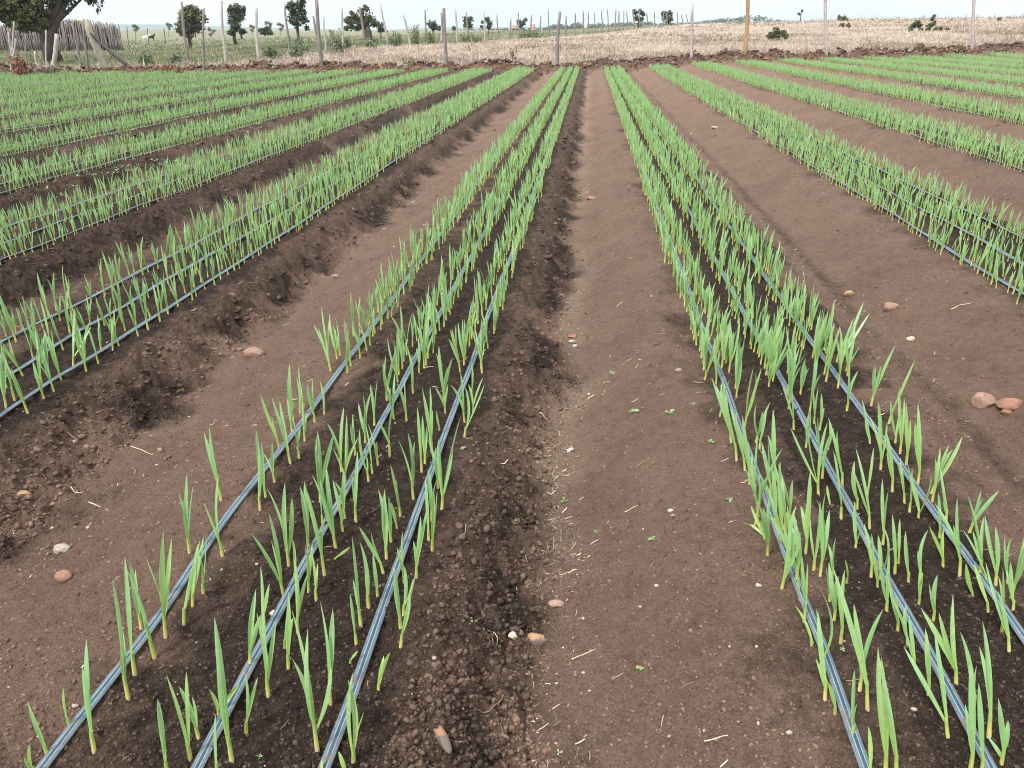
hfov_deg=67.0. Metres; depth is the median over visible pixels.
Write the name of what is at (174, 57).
tall weed
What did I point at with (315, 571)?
garlic plant
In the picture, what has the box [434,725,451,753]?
stone
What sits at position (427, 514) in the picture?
garlic plant
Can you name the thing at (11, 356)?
garlic plant
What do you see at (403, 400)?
garlic plant
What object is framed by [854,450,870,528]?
garlic plant
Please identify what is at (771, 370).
garlic plant
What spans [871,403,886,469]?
garlic plant
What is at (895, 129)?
drip tape
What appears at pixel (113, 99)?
drip tape
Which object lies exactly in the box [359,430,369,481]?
garlic plant
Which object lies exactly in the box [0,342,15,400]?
garlic plant
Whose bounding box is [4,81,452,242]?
drip tape
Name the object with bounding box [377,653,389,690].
garlic plant
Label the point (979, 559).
garlic plant
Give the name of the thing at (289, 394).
garlic plant
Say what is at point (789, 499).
garlic plant
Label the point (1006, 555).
garlic plant
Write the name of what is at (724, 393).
garlic plant
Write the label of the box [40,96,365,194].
weeds
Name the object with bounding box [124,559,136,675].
garlic plant
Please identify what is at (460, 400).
garlic plant
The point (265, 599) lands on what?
garlic plant
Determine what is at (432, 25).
dark tree
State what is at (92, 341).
garlic plant
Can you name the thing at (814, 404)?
garlic plant
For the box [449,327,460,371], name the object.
garlic plant
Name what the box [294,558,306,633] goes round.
garlic plant
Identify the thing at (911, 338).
stone
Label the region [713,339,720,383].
garlic plant
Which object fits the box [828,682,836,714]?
garlic plant
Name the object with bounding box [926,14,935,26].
shrub patch
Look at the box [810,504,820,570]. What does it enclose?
garlic plant
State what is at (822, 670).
garlic plant
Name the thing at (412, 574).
grit
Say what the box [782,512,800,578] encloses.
garlic plant
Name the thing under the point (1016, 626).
drip tape
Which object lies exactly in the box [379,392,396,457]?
garlic plant
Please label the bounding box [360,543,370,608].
garlic plant
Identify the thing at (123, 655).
garlic plant
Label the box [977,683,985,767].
garlic plant
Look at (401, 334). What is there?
garlic plant
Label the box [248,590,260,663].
garlic plant
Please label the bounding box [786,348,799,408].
garlic plant
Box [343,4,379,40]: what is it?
spreading tree
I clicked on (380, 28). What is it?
tree
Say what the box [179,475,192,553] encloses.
garlic plant
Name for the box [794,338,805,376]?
garlic plant
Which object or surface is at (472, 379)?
garlic plant
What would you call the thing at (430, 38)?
tall weed
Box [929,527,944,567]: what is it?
garlic plant
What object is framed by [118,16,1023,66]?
dry grass
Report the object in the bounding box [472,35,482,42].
tall weed
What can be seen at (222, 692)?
garlic plant
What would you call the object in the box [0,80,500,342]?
drip tape
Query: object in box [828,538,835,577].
garlic plant
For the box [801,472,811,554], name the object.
garlic plant
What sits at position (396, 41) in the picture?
tall weed
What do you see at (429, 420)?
garlic plant
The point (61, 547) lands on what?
stone
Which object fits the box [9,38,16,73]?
leaning stick
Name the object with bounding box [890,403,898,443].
garlic plant
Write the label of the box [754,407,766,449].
garlic plant
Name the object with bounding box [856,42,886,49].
tall weed
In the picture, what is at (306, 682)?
garlic plant
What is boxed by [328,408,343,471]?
garlic plant
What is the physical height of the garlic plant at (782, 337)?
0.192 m
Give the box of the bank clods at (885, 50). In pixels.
[0,41,1023,75]
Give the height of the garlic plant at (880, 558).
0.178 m
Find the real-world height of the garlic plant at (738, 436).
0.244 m
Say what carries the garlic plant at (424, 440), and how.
on the ground at (802, 193)
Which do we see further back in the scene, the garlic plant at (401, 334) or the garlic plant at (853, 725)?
the garlic plant at (401, 334)
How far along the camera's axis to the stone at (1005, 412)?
3.30 m
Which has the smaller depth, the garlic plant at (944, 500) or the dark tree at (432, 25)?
the garlic plant at (944, 500)
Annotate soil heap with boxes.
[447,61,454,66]
[911,42,926,52]
[955,44,964,52]
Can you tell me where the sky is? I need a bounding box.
[0,0,1023,29]
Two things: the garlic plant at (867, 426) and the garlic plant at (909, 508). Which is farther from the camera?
the garlic plant at (867, 426)
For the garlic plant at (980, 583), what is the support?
on the ground at (802, 193)
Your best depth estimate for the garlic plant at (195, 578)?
2.06 m
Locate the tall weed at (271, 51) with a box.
[261,45,277,58]
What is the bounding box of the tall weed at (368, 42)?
[363,37,377,47]
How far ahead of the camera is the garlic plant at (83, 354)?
3.46 m
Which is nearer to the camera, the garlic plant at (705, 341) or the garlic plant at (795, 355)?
the garlic plant at (795, 355)
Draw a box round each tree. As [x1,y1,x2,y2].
[0,0,104,62]
[132,24,139,34]
[165,23,172,36]
[174,3,208,47]
[206,27,215,36]
[226,2,247,44]
[249,24,254,31]
[264,21,272,29]
[276,22,284,32]
[285,0,309,42]
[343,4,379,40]
[376,21,384,37]
[426,19,440,31]
[462,16,473,34]
[480,17,492,33]
[516,17,527,27]
[633,8,645,27]
[660,10,673,23]
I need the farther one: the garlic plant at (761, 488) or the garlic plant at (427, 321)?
the garlic plant at (427, 321)
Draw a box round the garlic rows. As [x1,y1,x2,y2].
[0,51,1023,357]
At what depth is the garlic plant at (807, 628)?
1.93 m
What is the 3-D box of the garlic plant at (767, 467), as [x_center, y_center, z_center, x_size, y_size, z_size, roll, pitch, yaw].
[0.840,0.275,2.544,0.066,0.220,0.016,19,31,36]
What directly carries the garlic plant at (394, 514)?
on the ground at (802, 193)
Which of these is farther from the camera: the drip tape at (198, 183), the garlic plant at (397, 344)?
the drip tape at (198, 183)
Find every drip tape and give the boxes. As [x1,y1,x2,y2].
[0,71,488,259]
[0,71,530,416]
[0,72,304,115]
[0,72,356,133]
[0,72,443,192]
[0,73,422,175]
[0,78,411,184]
[0,79,449,229]
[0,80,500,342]
[1,73,386,151]
[1,74,335,129]
[1,90,289,146]
[2,71,404,155]
[2,72,271,106]
[3,72,313,117]
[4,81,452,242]
[6,87,496,377]
[35,111,531,767]
[191,96,556,767]
[318,104,564,767]
[625,80,1023,644]
[639,159,869,767]
[651,68,1023,294]
[652,143,997,767]
[668,73,1022,263]
[669,69,1023,238]
[704,68,1023,170]
[722,68,1022,151]
[735,62,1023,123]
[744,77,1023,160]
[794,63,1022,98]
[824,60,1021,84]
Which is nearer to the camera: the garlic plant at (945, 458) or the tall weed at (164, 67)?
the garlic plant at (945, 458)
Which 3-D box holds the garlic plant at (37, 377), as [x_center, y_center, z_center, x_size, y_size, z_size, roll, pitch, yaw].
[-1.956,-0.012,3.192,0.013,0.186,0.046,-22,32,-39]
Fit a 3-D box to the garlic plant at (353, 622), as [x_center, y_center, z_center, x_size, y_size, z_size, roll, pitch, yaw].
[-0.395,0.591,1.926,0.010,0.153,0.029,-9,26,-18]
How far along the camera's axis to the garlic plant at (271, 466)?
2.60 m
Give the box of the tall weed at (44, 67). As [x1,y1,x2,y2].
[26,62,68,76]
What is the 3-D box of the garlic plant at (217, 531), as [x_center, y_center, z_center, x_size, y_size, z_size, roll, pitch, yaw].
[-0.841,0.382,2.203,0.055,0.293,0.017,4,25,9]
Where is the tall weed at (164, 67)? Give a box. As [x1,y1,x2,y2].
[158,63,181,73]
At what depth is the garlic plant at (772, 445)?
2.60 m
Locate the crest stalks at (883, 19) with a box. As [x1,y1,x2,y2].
[725,12,1023,25]
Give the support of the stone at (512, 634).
on the ground at (802, 193)
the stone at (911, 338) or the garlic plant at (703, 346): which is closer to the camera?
the garlic plant at (703, 346)
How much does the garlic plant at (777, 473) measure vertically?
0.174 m
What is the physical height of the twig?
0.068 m
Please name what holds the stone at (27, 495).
on the ground at (802, 193)
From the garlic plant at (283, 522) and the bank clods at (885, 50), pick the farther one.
the bank clods at (885, 50)
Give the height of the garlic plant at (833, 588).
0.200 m
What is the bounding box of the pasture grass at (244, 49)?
[0,24,679,69]
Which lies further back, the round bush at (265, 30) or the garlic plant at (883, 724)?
the round bush at (265, 30)
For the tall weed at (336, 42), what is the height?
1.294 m
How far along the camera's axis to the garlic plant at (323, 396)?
3.11 m
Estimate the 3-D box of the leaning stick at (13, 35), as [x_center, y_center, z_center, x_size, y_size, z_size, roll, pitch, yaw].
[-21.374,-14.463,33.141,0.555,1.994,0.087,-17,29,-32]
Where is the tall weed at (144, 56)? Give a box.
[132,51,154,65]
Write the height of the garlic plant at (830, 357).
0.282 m
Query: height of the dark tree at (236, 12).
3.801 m
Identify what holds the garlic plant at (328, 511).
on the ground at (802, 193)
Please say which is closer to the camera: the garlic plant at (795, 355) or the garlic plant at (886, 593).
the garlic plant at (886, 593)
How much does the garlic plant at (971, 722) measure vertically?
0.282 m
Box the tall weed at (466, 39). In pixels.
[461,33,470,41]
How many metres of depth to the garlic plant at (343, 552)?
2.23 m
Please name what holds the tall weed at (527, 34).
on the ground at (802, 193)
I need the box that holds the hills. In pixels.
[0,24,544,29]
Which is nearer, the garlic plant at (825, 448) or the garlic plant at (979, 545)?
the garlic plant at (979, 545)
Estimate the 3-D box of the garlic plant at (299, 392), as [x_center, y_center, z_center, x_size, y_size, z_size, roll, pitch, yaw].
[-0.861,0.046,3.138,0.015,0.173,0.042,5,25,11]
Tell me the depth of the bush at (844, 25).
71.41 m
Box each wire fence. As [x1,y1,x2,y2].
[82,0,975,69]
[180,0,688,64]
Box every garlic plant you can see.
[0,339,23,375]
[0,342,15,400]
[0,351,6,408]
[2,354,28,413]
[24,745,33,767]
[25,313,42,362]
[28,702,47,753]
[33,362,44,398]
[35,331,44,383]
[36,351,54,391]
[41,329,50,375]
[43,329,61,380]
[62,689,69,725]
[68,314,89,347]
[72,311,90,365]
[73,326,86,370]
[82,639,96,753]
[89,329,98,363]
[112,580,130,700]
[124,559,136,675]
[127,571,156,658]
[130,564,142,629]
[146,558,160,600]
[157,699,168,767]
[160,533,171,638]
[167,673,192,760]
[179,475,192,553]
[179,687,200,739]
[182,541,199,625]
[191,536,203,606]
[198,545,205,593]
[204,428,222,500]
[204,474,223,556]
[209,684,239,715]
[213,715,218,767]
[214,617,233,762]
[244,674,257,734]
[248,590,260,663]
[253,515,283,594]
[255,432,266,497]
[257,582,275,697]
[258,448,261,510]
[260,566,268,626]
[261,396,279,447]
[264,444,275,482]
[268,484,293,566]
[272,399,291,463]
[283,612,286,648]
[286,593,292,669]
[287,364,293,420]
[287,398,293,431]
[292,539,295,576]
[292,612,331,751]
[293,418,300,458]
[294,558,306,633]
[297,379,302,413]
[298,366,304,406]
[300,482,309,549]
[302,402,306,440]
[304,484,325,575]
[305,546,312,592]
[307,380,315,422]
[311,552,317,601]
[312,467,336,547]
[314,307,330,365]
[315,431,333,502]
[318,329,331,371]
[320,382,324,414]
[320,497,323,523]
[320,602,333,705]
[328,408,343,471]
[329,314,338,358]
[333,417,357,483]
[333,481,343,531]
[334,547,349,559]
[335,471,345,518]
[339,752,345,767]
[344,322,351,365]
[346,337,347,372]
[346,674,363,763]
[349,651,357,663]
[350,415,356,455]
[350,595,357,644]
[352,321,360,358]
[352,452,357,522]
[352,538,362,627]
[358,393,370,443]
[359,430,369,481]
[359,527,384,573]
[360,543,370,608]
[366,427,372,473]
[368,425,378,465]
[370,379,377,425]
[373,554,378,596]
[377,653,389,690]
[378,490,387,559]
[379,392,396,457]
[383,353,394,400]
[384,490,392,542]
[386,375,394,418]
[387,338,398,381]
[390,306,404,360]
[390,465,401,516]
[391,503,397,528]
[393,568,401,628]
[394,331,399,374]
[397,378,407,420]
[397,531,403,582]
[398,334,407,368]
[398,435,414,499]
[399,571,416,647]
[402,566,412,615]
[407,347,413,392]
[413,510,426,578]
[416,324,432,364]
[416,338,420,372]
[417,408,422,472]
[419,320,426,368]
[422,387,432,450]
[422,416,427,463]
[424,389,431,440]
[425,479,429,540]
[426,306,428,358]
[428,440,438,488]
[428,470,436,520]
[431,489,436,551]
[435,385,447,413]
[436,349,451,400]
[436,411,440,430]
[437,420,459,509]
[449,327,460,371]
[451,376,465,422]
[458,320,465,364]
[463,386,483,436]
[469,380,481,411]
[470,319,482,368]
[471,363,473,393]
[475,322,484,372]
[700,304,711,357]
[700,328,710,363]
[702,332,704,369]
[704,333,719,379]
[705,326,710,361]
[712,379,737,460]
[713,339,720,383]
[716,379,731,442]
[719,380,729,416]
[720,317,730,367]
[722,310,727,359]
[725,330,736,362]
[728,318,739,372]
[730,406,745,470]
[734,337,744,388]
[735,352,741,397]
[737,416,750,484]
[738,342,742,362]
[744,370,760,427]
[746,455,759,516]
[746,507,765,538]
[747,436,757,496]
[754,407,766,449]
[754,451,780,524]
[755,403,769,442]
[758,314,767,356]
[759,501,769,555]
[760,325,766,364]
[760,469,776,521]
[762,443,771,494]
[764,317,770,368]
[765,317,784,374]
[765,352,777,386]
[766,323,777,367]
[768,411,775,479]
[768,486,782,540]
[770,507,796,561]
[771,458,780,484]
[772,336,790,381]
[773,302,785,358]
[775,473,786,531]
[777,331,788,360]
[778,465,792,517]
[780,327,784,353]
[780,518,799,589]
[782,386,794,429]
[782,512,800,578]
[786,326,799,372]
[786,327,796,368]
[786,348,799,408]
[786,507,795,553]
[787,342,799,396]
[791,421,827,494]
[791,525,801,575]
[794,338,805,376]
[795,606,813,645]
[796,565,799,600]
[799,358,807,394]
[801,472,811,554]
[801,559,807,622]
[805,410,810,447]
[809,358,819,411]
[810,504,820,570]
[811,314,819,357]
[813,325,821,365]
[813,387,818,423]
[815,329,827,361]
[815,422,833,478]
[816,591,832,666]
[816,613,827,700]
[817,496,824,530]
[818,321,830,358]
[819,394,823,429]
[819,506,829,576]
[823,324,833,373]
[825,327,839,381]
[826,486,830,504]
[826,568,830,601]
[828,418,843,486]
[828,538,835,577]
[828,564,837,620]
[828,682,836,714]
[829,321,839,347]
[833,452,842,518]
[833,568,869,711]
[835,328,845,387]
[836,318,853,362]
[838,570,844,644]
[843,302,868,358]
[845,326,854,375]
[845,339,858,370]
[845,561,848,583]
[846,363,857,410]
[850,670,856,733]
[851,461,858,509]
[853,503,862,547]
[853,610,882,691]
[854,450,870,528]
[862,401,870,443]
[864,524,873,577]
[867,448,873,494]
[868,726,872,767]
[870,348,893,405]
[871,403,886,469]
[873,556,878,587]
[876,649,888,767]
[878,526,889,579]
[878,654,898,767]
[880,554,889,611]
[881,479,887,544]
[886,432,893,492]
[887,362,913,423]
[888,577,899,630]
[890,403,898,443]
[890,596,907,644]
[892,515,896,573]
[896,458,905,503]
[897,520,900,563]
[898,392,904,453]
[904,531,909,582]
[904,630,949,738]
[905,405,910,465]
[905,457,912,512]
[906,616,915,662]
[910,473,931,518]
[914,407,921,483]
[917,530,927,576]
[917,567,922,604]
[922,598,957,684]
[925,628,930,695]
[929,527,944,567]
[929,575,937,621]
[930,437,961,493]
[931,450,939,501]
[935,499,961,576]
[938,493,941,538]
[940,468,947,520]
[960,632,976,707]
[964,531,987,579]
[965,565,973,597]
[965,663,975,767]
[968,491,998,532]
[968,497,983,572]
[974,564,989,612]
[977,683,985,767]
[979,621,992,738]
[985,518,999,585]
[986,565,1010,651]
[988,698,1009,765]
[998,572,1004,632]
[1004,538,1010,583]
[1006,562,1014,610]
[1009,539,1023,598]
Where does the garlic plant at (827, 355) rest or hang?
on the ground at (802, 193)
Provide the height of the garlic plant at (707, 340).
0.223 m
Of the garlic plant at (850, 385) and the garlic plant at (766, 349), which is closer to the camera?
the garlic plant at (850, 385)
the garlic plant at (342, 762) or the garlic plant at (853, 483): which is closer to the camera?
the garlic plant at (342, 762)
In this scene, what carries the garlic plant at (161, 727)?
on the ground at (802, 193)
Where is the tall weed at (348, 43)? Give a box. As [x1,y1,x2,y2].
[343,35,351,49]
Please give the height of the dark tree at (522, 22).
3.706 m
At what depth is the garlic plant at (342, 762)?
1.60 m
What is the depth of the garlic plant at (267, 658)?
1.75 m
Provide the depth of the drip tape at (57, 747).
2.11 m
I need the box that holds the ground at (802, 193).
[0,17,1023,767]
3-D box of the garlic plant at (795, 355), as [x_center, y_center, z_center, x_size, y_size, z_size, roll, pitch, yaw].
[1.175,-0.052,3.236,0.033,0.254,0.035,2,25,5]
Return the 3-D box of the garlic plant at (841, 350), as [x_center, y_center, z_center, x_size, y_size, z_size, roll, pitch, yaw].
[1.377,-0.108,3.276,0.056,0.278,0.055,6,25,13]
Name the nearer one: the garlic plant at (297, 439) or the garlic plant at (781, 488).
the garlic plant at (781, 488)
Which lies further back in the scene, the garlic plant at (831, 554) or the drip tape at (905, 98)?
the drip tape at (905, 98)
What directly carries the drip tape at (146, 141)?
on the ground at (802, 193)
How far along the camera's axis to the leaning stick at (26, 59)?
30.20 m
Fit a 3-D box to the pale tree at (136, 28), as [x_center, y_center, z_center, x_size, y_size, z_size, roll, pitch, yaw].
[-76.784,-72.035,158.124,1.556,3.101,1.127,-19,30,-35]
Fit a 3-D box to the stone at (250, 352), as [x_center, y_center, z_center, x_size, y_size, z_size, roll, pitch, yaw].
[-1.349,-0.163,4.047,0.116,0.060,0.070,2,25,5]
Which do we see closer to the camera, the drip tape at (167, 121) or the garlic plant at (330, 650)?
the garlic plant at (330, 650)
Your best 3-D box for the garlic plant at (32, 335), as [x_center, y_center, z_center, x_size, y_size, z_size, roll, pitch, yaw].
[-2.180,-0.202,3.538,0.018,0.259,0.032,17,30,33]
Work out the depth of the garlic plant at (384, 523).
2.21 m
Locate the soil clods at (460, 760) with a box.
[0,96,1023,767]
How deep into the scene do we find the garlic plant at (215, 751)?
1.55 m
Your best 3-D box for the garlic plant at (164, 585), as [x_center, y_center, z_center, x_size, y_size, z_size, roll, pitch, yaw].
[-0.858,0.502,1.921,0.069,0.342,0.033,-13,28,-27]
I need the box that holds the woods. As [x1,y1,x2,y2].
[460,15,791,29]
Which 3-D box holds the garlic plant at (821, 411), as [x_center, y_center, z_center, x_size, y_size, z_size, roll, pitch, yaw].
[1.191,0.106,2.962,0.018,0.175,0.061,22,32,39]
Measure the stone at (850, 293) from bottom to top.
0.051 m
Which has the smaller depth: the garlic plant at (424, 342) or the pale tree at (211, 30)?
the garlic plant at (424, 342)
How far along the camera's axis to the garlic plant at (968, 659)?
1.72 m
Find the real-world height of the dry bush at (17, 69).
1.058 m
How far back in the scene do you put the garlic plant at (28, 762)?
1.56 m
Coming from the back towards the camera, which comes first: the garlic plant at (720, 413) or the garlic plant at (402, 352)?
the garlic plant at (402, 352)
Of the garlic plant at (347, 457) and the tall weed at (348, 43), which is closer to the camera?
the garlic plant at (347, 457)
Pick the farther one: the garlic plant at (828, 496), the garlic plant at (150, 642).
the garlic plant at (828, 496)
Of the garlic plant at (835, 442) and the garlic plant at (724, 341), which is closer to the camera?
the garlic plant at (835, 442)
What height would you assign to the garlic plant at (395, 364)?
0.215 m
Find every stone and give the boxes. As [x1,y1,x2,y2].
[16,490,31,499]
[53,543,70,553]
[54,570,72,582]
[243,347,264,357]
[331,274,339,278]
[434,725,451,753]
[508,631,516,638]
[527,633,545,646]
[548,599,564,607]
[568,334,576,338]
[843,290,853,296]
[884,302,898,311]
[906,336,914,340]
[971,392,996,407]
[995,398,1021,410]
[1001,409,1011,414]
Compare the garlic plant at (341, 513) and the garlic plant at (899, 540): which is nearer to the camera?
the garlic plant at (899, 540)
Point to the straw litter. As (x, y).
(552, 512)
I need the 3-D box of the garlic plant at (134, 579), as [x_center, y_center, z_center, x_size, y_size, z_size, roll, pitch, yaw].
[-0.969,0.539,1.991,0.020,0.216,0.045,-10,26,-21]
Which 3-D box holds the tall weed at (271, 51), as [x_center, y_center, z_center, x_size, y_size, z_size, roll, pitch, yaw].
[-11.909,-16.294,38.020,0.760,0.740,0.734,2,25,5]
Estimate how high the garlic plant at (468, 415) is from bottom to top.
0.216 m
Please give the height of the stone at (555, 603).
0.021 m
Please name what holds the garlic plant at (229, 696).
on the ground at (802, 193)
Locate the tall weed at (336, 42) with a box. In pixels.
[325,28,345,52]
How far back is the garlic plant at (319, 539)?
2.12 m
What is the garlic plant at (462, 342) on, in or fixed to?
on the ground at (802, 193)
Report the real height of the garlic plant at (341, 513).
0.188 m
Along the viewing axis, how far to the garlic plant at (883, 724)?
1.57 m
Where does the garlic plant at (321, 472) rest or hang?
on the ground at (802, 193)
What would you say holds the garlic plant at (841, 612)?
on the ground at (802, 193)
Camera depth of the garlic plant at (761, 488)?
2.36 m
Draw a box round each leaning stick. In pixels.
[7,32,13,60]
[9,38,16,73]
[11,21,14,52]
[25,33,27,63]
[45,30,46,61]
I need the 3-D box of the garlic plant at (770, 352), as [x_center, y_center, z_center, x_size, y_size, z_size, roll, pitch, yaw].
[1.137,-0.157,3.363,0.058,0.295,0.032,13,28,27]
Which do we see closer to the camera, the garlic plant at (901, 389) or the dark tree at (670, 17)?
the garlic plant at (901, 389)
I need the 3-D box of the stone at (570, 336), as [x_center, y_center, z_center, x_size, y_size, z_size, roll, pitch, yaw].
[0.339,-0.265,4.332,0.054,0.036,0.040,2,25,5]
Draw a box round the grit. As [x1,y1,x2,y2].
[0,96,1023,767]
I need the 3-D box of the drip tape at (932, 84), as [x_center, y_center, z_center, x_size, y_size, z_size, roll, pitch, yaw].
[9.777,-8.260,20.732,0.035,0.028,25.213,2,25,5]
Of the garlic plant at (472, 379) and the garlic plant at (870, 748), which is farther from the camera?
the garlic plant at (472, 379)
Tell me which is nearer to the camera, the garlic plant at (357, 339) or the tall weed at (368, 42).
the garlic plant at (357, 339)
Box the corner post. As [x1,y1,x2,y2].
[50,18,132,69]
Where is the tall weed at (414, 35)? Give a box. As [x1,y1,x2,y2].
[408,24,419,44]
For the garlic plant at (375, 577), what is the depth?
2.05 m
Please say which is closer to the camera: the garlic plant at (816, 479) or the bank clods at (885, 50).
the garlic plant at (816, 479)
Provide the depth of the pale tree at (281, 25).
201.41 m
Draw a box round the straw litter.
[2,84,1019,767]
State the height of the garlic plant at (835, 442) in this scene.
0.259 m
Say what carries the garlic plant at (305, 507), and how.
on the ground at (802, 193)
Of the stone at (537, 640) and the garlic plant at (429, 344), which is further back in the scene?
the garlic plant at (429, 344)
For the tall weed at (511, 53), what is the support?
on the ground at (802, 193)
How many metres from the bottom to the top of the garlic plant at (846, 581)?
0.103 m
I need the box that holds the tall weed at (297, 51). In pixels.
[288,43,303,57]
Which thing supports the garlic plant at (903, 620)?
on the ground at (802, 193)
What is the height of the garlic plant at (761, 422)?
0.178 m
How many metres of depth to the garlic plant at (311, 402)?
3.02 m
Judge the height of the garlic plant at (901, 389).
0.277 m
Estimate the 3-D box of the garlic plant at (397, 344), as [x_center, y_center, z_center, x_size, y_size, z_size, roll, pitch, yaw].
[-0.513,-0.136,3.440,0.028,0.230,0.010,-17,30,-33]
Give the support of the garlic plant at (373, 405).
on the ground at (802, 193)
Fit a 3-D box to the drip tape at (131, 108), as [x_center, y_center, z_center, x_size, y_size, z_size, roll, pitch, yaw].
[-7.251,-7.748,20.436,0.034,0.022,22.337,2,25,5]
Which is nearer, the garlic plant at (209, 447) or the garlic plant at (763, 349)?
the garlic plant at (209, 447)
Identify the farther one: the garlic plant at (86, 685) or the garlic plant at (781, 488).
the garlic plant at (781, 488)
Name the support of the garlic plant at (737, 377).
on the ground at (802, 193)
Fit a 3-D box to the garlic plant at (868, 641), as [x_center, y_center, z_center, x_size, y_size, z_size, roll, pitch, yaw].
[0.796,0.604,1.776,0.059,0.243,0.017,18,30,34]
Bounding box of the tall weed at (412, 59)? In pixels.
[401,56,413,63]
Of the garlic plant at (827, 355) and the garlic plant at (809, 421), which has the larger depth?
the garlic plant at (827, 355)
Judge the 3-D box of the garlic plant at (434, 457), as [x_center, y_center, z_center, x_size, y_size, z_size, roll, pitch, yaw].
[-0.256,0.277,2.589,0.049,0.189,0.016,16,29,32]
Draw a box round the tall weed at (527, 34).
[515,28,536,37]
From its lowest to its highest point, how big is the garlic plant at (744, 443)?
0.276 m
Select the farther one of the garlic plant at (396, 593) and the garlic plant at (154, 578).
the garlic plant at (154, 578)
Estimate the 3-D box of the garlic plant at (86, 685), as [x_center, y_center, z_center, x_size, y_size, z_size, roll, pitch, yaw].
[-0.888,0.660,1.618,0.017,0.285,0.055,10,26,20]
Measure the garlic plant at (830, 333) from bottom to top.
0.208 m
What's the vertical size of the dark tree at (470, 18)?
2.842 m
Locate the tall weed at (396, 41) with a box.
[387,30,401,46]
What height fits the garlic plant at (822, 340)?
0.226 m
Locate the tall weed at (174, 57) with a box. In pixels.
[169,51,181,64]
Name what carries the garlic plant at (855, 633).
on the ground at (802, 193)
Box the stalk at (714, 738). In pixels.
[704,735,727,741]
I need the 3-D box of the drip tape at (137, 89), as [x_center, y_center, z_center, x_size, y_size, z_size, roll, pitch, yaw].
[-10.130,-8.562,22.251,0.038,0.014,17.361,2,25,5]
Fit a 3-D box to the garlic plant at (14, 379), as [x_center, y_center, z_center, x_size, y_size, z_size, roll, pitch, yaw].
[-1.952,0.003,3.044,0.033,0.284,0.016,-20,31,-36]
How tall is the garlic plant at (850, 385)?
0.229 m
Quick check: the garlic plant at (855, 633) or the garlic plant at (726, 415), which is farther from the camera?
the garlic plant at (726, 415)
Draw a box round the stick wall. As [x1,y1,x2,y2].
[0,18,123,51]
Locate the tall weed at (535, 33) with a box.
[528,29,543,37]
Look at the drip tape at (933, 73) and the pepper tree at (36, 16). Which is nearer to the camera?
the drip tape at (933, 73)
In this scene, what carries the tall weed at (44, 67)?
on the ground at (802, 193)
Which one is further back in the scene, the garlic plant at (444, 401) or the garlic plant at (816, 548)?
the garlic plant at (444, 401)
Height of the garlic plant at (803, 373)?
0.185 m
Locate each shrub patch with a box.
[908,20,922,29]
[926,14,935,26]
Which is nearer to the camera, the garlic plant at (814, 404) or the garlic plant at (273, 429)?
the garlic plant at (273, 429)
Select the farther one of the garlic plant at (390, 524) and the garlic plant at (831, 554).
the garlic plant at (390, 524)
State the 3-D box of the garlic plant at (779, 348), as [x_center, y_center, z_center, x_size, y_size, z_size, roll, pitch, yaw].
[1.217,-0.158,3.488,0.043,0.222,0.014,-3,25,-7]
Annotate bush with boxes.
[8,54,35,77]
[258,26,273,35]
[765,27,789,39]
[837,15,847,20]
[839,23,850,27]
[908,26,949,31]
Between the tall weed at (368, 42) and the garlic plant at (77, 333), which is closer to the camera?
the garlic plant at (77, 333)
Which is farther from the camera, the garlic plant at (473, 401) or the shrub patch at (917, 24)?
the shrub patch at (917, 24)
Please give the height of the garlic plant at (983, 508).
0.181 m
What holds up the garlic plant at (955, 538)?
on the ground at (802, 193)
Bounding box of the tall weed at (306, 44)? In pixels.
[289,36,312,51]
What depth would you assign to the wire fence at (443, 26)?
31.58 m
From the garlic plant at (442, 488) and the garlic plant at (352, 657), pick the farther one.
the garlic plant at (442, 488)
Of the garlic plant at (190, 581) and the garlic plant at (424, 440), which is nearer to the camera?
the garlic plant at (190, 581)
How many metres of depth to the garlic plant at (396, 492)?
2.42 m
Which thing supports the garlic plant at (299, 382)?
on the ground at (802, 193)
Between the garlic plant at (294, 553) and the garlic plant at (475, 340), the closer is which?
the garlic plant at (294, 553)
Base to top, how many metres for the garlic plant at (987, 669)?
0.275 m
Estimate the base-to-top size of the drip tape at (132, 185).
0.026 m
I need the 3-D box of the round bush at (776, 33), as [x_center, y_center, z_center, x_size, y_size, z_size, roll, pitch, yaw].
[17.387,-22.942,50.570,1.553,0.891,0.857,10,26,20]
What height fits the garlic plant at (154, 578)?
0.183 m
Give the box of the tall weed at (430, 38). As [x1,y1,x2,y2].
[425,30,439,43]
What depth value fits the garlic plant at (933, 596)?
2.01 m
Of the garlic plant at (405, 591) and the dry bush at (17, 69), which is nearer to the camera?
the garlic plant at (405, 591)
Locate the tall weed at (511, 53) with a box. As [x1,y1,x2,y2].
[509,46,517,62]
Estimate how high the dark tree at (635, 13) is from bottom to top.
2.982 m
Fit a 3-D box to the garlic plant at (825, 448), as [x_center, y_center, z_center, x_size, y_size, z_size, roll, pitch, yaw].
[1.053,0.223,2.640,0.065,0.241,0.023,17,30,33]
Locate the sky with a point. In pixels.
(113, 11)
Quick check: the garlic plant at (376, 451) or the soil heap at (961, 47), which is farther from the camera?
the soil heap at (961, 47)
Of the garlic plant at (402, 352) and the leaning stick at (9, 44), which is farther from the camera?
the leaning stick at (9, 44)
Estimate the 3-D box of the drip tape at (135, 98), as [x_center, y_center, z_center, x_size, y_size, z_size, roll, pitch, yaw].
[-8.551,-8.090,21.195,0.039,0.020,19.553,2,25,5]

